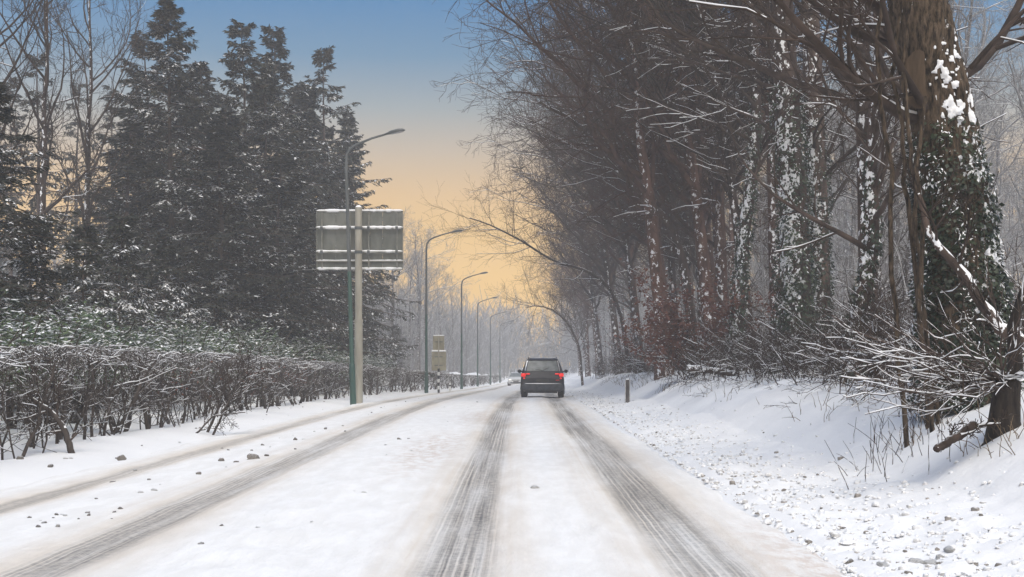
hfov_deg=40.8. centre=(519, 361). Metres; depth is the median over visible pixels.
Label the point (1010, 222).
wood tree
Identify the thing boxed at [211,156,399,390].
fir tree
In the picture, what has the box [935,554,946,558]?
snow lump
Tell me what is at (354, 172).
fir tree
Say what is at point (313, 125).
fir tree
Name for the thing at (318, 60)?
fir tree
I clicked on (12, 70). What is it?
bare tree
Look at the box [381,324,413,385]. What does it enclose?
fir tree
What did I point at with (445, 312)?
bare tree
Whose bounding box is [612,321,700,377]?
bare bush
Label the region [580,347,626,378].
bare bush
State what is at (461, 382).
street lamp
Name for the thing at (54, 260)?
wood tree
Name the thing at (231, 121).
fir tree
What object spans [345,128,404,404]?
street lamp
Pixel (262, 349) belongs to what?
evergreen shrub
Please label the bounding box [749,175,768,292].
wood tree
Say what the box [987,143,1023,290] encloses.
wood tree
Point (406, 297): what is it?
wood tree
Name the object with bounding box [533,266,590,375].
bare tree
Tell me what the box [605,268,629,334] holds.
wood tree
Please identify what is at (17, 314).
evergreen shrub
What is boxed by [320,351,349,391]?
evergreen shrub
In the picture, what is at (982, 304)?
fallen limb
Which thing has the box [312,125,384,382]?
fir tree
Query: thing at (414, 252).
bare tree
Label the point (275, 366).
hedge
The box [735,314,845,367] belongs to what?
bare bush
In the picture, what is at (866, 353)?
bare bush
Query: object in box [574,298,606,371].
wood tree
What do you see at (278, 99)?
fir tree
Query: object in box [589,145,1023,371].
undergrowth
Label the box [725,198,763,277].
wood tree
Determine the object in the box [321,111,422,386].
fir tree
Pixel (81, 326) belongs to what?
evergreen shrub
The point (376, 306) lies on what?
bare tree
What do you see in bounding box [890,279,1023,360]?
bare bush
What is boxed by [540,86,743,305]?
wood tree
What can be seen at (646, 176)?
wood tree
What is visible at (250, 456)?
snow lump
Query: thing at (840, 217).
wood tree
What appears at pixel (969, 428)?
fallen limb
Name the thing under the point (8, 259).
fir tree
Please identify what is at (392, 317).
bare tree
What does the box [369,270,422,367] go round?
wood tree
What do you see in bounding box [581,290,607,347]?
wood tree
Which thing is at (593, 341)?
wood tree
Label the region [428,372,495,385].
snow bank
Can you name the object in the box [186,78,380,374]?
fir tree
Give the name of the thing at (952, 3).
wood tree
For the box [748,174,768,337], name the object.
wood tree
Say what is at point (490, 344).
street lamp
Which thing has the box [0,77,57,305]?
fir tree
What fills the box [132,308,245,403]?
evergreen shrub
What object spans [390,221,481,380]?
wood tree
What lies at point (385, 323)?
fir tree
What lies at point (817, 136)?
ivy tree
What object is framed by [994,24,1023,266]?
wood tree
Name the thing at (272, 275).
fir tree
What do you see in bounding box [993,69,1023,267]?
wood tree
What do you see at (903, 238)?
wood tree
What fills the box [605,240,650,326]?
wood tree
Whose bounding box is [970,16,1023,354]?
wood tree
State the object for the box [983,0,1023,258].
wood tree
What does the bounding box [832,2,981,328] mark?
wood tree
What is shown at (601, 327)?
wood tree
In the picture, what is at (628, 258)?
bare tree
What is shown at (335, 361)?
evergreen shrub
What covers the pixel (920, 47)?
ivy tree
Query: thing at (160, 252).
fir tree
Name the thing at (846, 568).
snow crumbs
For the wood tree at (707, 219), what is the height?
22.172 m
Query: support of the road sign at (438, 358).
on the ground at (834, 430)
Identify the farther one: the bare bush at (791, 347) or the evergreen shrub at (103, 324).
the evergreen shrub at (103, 324)
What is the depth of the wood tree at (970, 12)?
64.25 m
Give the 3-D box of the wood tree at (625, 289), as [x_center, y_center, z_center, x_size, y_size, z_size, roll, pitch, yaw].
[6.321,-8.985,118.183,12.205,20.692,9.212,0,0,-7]
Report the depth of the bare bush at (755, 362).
31.97 m
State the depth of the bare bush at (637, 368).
65.75 m
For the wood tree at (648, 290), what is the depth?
126.18 m
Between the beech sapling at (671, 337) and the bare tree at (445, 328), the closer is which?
the beech sapling at (671, 337)
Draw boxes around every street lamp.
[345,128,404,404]
[424,229,462,392]
[460,272,487,388]
[477,297,497,386]
[490,311,506,384]
[499,320,513,382]
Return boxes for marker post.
[625,378,629,402]
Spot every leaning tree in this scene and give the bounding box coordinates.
[403,150,639,372]
[480,0,721,348]
[485,242,608,385]
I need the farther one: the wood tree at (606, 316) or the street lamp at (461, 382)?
the wood tree at (606, 316)
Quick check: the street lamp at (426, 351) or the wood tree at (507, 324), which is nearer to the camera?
the street lamp at (426, 351)
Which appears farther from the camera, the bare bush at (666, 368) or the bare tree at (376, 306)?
the bare tree at (376, 306)
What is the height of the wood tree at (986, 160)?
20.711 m
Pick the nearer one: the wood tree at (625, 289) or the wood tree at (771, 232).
the wood tree at (771, 232)
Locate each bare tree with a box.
[0,0,72,204]
[0,0,121,313]
[27,0,173,306]
[363,205,433,384]
[367,270,407,384]
[384,250,436,381]
[394,251,448,343]
[395,216,449,383]
[424,258,464,372]
[430,0,674,372]
[430,287,468,370]
[448,290,475,373]
[459,58,647,373]
[465,137,622,374]
[470,309,497,372]
[476,0,761,365]
[479,0,837,368]
[479,7,694,327]
[481,0,720,327]
[486,327,501,363]
[489,0,676,362]
[499,337,511,378]
[501,90,648,373]
[510,172,617,375]
[515,252,602,367]
[532,213,625,376]
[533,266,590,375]
[547,0,844,362]
[582,0,1003,371]
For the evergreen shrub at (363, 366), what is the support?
on the ground at (834, 430)
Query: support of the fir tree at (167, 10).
on the ground at (834, 430)
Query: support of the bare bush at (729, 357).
on the ground at (834, 430)
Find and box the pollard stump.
[801,227,1023,447]
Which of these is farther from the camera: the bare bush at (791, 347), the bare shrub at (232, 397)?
the bare bush at (791, 347)
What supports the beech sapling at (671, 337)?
on the ground at (834, 430)
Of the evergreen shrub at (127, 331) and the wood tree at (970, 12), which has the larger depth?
the wood tree at (970, 12)
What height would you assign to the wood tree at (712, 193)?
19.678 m
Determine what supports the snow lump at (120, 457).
on the road
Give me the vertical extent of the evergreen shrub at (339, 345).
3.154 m
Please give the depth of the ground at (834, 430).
16.59 m
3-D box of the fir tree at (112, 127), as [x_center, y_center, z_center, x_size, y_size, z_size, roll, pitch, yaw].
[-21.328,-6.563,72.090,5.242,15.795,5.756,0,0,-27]
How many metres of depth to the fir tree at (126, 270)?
40.94 m
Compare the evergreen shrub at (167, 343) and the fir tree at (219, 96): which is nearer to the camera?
the evergreen shrub at (167, 343)
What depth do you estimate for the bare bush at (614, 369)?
83.85 m
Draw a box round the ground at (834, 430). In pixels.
[0,363,1023,576]
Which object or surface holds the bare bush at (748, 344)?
on the ground at (834, 430)
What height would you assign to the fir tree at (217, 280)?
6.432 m
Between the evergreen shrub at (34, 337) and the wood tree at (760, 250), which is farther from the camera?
the wood tree at (760, 250)
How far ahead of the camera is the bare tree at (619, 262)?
87.62 m
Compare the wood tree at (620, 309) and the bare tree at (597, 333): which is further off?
the wood tree at (620, 309)
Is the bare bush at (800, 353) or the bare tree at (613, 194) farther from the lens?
the bare tree at (613, 194)
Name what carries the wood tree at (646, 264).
on the ground at (834, 430)
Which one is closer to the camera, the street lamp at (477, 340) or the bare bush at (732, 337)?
the bare bush at (732, 337)
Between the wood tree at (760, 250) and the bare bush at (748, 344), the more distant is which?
the wood tree at (760, 250)
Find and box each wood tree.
[2,197,74,295]
[58,181,132,283]
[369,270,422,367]
[383,266,432,377]
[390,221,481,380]
[432,0,732,380]
[486,312,513,372]
[491,307,528,372]
[495,306,525,369]
[523,197,649,372]
[527,0,798,308]
[531,20,743,347]
[538,134,728,322]
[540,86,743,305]
[542,0,799,297]
[548,299,568,361]
[557,161,696,316]
[567,276,615,373]
[568,191,696,297]
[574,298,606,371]
[575,0,899,218]
[575,275,620,373]
[577,317,592,372]
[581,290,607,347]
[596,250,627,373]
[596,287,627,357]
[597,290,608,352]
[601,249,644,372]
[603,258,647,333]
[605,0,871,364]
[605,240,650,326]
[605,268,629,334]
[614,248,650,306]
[626,246,653,335]
[635,198,667,366]
[636,244,651,315]
[667,217,734,324]
[710,31,766,303]
[711,172,768,298]
[724,122,804,350]
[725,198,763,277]
[726,131,839,330]
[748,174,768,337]
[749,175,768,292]
[749,212,768,318]
[802,49,909,306]
[803,107,854,257]
[822,18,906,317]
[823,51,899,312]
[824,88,887,318]
[824,105,857,309]
[825,90,891,348]
[827,61,912,328]
[828,205,855,310]
[830,177,886,282]
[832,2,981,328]
[847,154,913,324]
[890,0,1023,265]
[893,39,1011,273]
[893,118,913,314]
[898,0,1023,206]
[949,0,1023,189]
[962,0,1023,189]
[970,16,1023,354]
[974,82,1021,239]
[975,108,1023,260]
[976,104,1023,241]
[977,80,1023,272]
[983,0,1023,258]
[984,146,1023,287]
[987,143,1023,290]
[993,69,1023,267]
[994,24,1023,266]
[995,25,1023,136]
[997,161,1023,303]
[997,178,1022,290]
[999,183,1022,279]
[1004,164,1023,298]
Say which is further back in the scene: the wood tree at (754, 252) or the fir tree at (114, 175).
the wood tree at (754, 252)
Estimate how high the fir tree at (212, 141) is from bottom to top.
11.314 m
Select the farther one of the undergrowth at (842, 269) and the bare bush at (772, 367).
the undergrowth at (842, 269)
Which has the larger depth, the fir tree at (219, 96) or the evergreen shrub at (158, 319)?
the fir tree at (219, 96)
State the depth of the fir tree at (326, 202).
87.75 m
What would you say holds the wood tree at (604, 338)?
on the ground at (834, 430)
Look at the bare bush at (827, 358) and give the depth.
25.13 m
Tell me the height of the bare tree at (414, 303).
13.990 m
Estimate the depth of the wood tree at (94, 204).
120.05 m
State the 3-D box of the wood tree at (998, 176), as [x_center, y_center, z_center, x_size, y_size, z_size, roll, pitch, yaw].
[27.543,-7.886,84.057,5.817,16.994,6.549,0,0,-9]
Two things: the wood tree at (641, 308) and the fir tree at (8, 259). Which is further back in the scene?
the wood tree at (641, 308)
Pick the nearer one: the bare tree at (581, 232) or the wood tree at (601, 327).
the bare tree at (581, 232)
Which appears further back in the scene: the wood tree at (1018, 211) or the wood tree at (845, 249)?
the wood tree at (845, 249)
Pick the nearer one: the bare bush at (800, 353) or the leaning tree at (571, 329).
the bare bush at (800, 353)
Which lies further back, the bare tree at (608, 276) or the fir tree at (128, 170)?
the bare tree at (608, 276)
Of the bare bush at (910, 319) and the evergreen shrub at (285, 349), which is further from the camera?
the evergreen shrub at (285, 349)
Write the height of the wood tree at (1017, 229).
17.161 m
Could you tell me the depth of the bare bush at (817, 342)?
22.71 m
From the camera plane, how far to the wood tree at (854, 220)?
74.73 m
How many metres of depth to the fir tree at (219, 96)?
79.77 m
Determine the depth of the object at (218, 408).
25.52 m
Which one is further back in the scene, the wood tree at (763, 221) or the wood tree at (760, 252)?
the wood tree at (760, 252)
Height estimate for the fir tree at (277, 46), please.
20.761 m
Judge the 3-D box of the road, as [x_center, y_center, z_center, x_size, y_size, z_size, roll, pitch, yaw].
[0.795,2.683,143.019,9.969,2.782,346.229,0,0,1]
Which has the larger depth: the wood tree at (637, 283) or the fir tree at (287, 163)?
the wood tree at (637, 283)
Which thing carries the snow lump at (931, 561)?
on the ground at (834, 430)
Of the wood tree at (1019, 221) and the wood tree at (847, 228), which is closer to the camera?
the wood tree at (847, 228)
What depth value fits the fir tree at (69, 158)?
79.86 m
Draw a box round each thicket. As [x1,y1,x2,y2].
[32,256,514,385]
[51,285,1021,377]
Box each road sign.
[316,205,402,403]
[432,335,445,393]
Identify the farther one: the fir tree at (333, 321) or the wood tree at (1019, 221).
the wood tree at (1019, 221)
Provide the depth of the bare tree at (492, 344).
235.12 m
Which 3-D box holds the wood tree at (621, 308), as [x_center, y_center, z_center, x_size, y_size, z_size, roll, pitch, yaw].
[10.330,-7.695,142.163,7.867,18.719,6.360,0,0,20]
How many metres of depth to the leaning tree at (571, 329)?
109.58 m
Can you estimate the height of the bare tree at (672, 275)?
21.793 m
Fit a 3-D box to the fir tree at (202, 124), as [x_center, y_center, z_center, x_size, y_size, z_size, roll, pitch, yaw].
[-15.313,-5.815,63.080,8.698,14.262,10.410,0,0,-41]
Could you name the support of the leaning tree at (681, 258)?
on the ground at (834, 430)
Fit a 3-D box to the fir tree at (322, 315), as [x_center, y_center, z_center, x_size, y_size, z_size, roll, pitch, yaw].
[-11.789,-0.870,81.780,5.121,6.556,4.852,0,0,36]
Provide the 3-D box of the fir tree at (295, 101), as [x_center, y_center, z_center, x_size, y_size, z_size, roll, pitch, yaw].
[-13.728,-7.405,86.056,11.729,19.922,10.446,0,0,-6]
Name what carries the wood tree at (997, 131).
on the ground at (834, 430)
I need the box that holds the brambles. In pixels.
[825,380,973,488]
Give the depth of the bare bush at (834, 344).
26.98 m
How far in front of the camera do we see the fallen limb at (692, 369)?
36.71 m
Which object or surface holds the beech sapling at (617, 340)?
on the ground at (834, 430)
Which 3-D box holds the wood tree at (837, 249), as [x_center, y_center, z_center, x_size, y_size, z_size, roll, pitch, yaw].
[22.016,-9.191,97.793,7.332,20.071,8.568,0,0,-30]
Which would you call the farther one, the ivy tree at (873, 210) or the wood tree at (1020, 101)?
the wood tree at (1020, 101)
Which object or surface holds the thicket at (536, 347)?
on the ground at (834, 430)
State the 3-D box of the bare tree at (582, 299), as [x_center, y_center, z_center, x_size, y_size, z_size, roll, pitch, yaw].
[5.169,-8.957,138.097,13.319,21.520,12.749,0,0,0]
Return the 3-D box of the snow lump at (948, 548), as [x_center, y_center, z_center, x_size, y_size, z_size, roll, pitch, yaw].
[2.830,1.238,9.072,0.087,0.040,0.082,0,0,-43]
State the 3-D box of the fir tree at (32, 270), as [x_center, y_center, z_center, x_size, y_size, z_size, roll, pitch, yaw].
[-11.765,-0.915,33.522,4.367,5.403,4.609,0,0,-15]
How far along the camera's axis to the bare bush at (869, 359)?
18.77 m
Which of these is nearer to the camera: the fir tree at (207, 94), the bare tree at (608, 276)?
the fir tree at (207, 94)
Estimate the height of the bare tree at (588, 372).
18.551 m
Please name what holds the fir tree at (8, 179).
on the ground at (834, 430)
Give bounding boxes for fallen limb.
[687,352,744,377]
[889,133,1023,352]
[933,406,1016,452]
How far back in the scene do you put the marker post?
41.95 m
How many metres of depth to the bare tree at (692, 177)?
49.86 m
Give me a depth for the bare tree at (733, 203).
43.16 m
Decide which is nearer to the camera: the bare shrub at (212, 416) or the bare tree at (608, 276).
the bare shrub at (212, 416)
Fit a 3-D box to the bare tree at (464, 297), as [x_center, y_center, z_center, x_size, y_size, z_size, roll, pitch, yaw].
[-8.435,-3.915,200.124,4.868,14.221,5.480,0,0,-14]
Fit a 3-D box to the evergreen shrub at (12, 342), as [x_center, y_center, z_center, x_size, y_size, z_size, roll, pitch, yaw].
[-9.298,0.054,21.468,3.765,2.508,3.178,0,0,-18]
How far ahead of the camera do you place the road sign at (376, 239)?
46.80 m
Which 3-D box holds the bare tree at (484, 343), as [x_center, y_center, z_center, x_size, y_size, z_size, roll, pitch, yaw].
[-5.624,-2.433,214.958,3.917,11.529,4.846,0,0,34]
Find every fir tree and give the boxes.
[0,46,100,301]
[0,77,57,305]
[0,81,125,409]
[0,132,31,305]
[0,217,123,409]
[0,219,22,298]
[34,82,107,301]
[34,219,158,405]
[36,30,238,317]
[46,99,204,311]
[48,122,249,346]
[53,0,294,388]
[65,84,146,300]
[70,212,197,402]
[83,84,310,334]
[93,131,337,393]
[122,229,212,397]
[146,61,285,302]
[156,108,331,386]
[161,73,219,209]
[173,18,334,329]
[173,252,270,393]
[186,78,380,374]
[211,90,315,337]
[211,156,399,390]
[215,24,363,379]
[223,91,436,387]
[232,66,369,385]
[249,268,304,389]
[260,84,391,342]
[281,45,393,354]
[290,300,348,384]
[304,123,376,340]
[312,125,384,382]
[313,218,363,380]
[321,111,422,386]
[325,143,417,385]
[331,168,402,351]
[363,323,395,386]
[375,292,410,376]
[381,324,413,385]
[395,297,413,350]
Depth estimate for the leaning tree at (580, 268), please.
80.16 m
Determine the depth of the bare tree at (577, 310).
169.88 m
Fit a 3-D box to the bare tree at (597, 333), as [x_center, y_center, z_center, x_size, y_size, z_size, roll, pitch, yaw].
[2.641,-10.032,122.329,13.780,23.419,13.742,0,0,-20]
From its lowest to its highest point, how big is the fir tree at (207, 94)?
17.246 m
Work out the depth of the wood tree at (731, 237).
77.96 m
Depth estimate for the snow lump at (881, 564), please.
8.76 m
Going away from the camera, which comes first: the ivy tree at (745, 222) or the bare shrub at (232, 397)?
the bare shrub at (232, 397)
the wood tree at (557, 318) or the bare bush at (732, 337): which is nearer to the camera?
the bare bush at (732, 337)
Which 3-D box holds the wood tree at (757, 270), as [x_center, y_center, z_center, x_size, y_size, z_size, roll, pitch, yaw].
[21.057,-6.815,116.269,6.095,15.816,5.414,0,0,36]
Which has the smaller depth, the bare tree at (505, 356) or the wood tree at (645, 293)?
the wood tree at (645, 293)
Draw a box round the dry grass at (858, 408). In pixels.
[603,367,1023,457]
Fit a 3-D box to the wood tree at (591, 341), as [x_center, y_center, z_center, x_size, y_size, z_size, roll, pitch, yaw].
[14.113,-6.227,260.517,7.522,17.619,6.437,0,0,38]
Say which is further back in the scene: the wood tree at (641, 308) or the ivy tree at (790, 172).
the wood tree at (641, 308)
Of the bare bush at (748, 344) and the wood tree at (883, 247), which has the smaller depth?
the bare bush at (748, 344)
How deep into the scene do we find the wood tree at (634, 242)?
99.50 m
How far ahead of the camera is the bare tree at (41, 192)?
49.98 m
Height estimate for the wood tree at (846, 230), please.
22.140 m
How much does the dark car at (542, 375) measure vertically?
1.712 m
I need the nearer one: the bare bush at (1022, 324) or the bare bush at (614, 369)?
the bare bush at (1022, 324)
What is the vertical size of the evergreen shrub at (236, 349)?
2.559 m
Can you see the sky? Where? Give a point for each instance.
(387, 54)
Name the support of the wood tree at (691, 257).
on the ground at (834, 430)
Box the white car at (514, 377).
[507,372,521,385]
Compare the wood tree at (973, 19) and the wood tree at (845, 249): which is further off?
the wood tree at (845, 249)
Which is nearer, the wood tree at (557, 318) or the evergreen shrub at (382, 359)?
the evergreen shrub at (382, 359)
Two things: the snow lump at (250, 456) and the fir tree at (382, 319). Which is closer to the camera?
the snow lump at (250, 456)
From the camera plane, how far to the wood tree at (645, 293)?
159.74 m
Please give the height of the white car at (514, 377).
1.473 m
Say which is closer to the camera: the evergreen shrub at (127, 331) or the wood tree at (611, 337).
the evergreen shrub at (127, 331)
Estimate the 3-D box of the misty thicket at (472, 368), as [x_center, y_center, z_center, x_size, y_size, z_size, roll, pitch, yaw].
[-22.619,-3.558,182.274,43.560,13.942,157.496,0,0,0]
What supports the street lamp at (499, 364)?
on the ground at (834, 430)
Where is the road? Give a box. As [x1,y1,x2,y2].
[0,382,846,576]
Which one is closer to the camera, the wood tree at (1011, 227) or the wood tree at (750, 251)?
the wood tree at (1011, 227)
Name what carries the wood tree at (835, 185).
on the ground at (834, 430)
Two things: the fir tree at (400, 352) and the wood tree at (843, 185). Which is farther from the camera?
the fir tree at (400, 352)
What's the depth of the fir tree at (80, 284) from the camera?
37.94 m
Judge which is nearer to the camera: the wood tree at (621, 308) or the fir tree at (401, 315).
the wood tree at (621, 308)
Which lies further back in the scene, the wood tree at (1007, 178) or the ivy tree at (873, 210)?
the wood tree at (1007, 178)
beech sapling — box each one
[581,281,681,373]
[614,258,777,379]
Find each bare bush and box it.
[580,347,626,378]
[586,339,653,375]
[611,335,654,373]
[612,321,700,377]
[641,341,704,380]
[655,329,769,390]
[667,310,766,375]
[675,303,827,397]
[705,304,774,374]
[722,329,841,384]
[730,310,841,390]
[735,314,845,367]
[737,298,911,389]
[740,271,913,408]
[756,277,899,376]
[777,277,914,383]
[783,263,1023,402]
[789,289,904,378]
[812,248,911,384]
[837,234,1023,375]
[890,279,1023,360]
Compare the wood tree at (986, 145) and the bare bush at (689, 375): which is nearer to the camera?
the bare bush at (689, 375)
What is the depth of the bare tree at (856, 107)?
27.35 m
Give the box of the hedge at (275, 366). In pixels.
[0,338,505,459]
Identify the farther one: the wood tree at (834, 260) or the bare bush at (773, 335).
the wood tree at (834, 260)
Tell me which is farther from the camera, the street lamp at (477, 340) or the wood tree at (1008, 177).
the street lamp at (477, 340)
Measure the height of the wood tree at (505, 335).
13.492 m
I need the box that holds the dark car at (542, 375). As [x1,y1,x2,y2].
[518,357,567,397]
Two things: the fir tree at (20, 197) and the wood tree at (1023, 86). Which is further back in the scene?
the fir tree at (20, 197)
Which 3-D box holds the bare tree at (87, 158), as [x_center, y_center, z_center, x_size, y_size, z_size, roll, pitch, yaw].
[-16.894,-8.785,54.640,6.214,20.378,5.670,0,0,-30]
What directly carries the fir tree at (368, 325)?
on the ground at (834, 430)
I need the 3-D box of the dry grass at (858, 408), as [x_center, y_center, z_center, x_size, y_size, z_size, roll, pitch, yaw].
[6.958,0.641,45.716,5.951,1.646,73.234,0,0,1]
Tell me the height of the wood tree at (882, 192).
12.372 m
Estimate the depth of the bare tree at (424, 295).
150.43 m
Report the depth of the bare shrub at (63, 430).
19.38 m
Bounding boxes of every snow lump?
[116,455,126,460]
[247,453,259,459]
[876,561,889,566]
[908,558,925,563]
[923,559,936,564]
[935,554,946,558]
[943,545,955,551]
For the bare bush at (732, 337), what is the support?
on the ground at (834, 430)
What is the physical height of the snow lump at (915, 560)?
0.038 m
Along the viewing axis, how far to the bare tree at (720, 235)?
56.73 m
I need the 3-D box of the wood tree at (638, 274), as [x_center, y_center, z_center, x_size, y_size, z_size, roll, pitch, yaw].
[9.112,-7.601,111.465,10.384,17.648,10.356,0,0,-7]
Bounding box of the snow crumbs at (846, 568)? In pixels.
[566,390,1023,576]
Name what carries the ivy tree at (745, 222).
on the ground at (834, 430)
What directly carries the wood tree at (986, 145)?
on the ground at (834, 430)
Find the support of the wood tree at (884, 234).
on the ground at (834, 430)
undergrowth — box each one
[0,230,475,383]
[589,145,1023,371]
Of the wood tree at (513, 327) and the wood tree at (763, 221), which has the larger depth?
the wood tree at (513, 327)
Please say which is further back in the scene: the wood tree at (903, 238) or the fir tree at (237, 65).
the wood tree at (903, 238)
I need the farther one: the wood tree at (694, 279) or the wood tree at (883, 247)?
the wood tree at (694, 279)
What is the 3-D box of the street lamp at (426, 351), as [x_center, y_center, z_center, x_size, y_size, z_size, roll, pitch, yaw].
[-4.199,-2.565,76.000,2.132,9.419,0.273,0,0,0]
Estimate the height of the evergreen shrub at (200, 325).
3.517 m
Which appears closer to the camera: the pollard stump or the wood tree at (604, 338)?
the pollard stump
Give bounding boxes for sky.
[0,0,1023,367]
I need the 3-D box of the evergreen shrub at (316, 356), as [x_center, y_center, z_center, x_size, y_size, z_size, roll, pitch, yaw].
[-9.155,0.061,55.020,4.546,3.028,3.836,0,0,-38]
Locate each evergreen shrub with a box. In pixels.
[0,289,83,343]
[0,296,142,423]
[0,308,116,428]
[0,326,50,392]
[1,294,138,393]
[2,295,171,410]
[69,300,189,395]
[84,323,207,410]
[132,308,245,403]
[153,308,239,379]
[176,324,266,401]
[184,324,289,393]
[213,319,315,393]
[254,325,345,396]
[285,329,349,391]
[294,342,349,391]
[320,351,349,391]
[341,349,378,389]
[343,352,384,388]
[363,348,402,388]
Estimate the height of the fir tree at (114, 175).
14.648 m
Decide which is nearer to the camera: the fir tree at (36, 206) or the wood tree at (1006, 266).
the fir tree at (36, 206)
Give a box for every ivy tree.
[601,0,886,373]
[618,0,802,371]
[651,0,1023,447]
[696,0,989,382]
[700,0,908,353]
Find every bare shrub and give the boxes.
[0,349,100,452]
[212,341,269,434]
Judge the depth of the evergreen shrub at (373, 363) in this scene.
72.80 m
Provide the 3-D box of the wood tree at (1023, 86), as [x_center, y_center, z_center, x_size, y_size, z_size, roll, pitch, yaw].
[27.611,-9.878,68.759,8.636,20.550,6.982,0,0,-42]
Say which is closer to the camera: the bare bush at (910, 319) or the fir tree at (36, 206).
the bare bush at (910, 319)
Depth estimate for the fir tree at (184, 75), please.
75.41 m
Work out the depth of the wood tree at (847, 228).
104.83 m
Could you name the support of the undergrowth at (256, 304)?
on the ground at (834, 430)
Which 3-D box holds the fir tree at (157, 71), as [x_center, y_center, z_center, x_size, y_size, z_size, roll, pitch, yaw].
[-16.745,-6.768,62.057,9.937,16.023,8.302,0,0,-31]

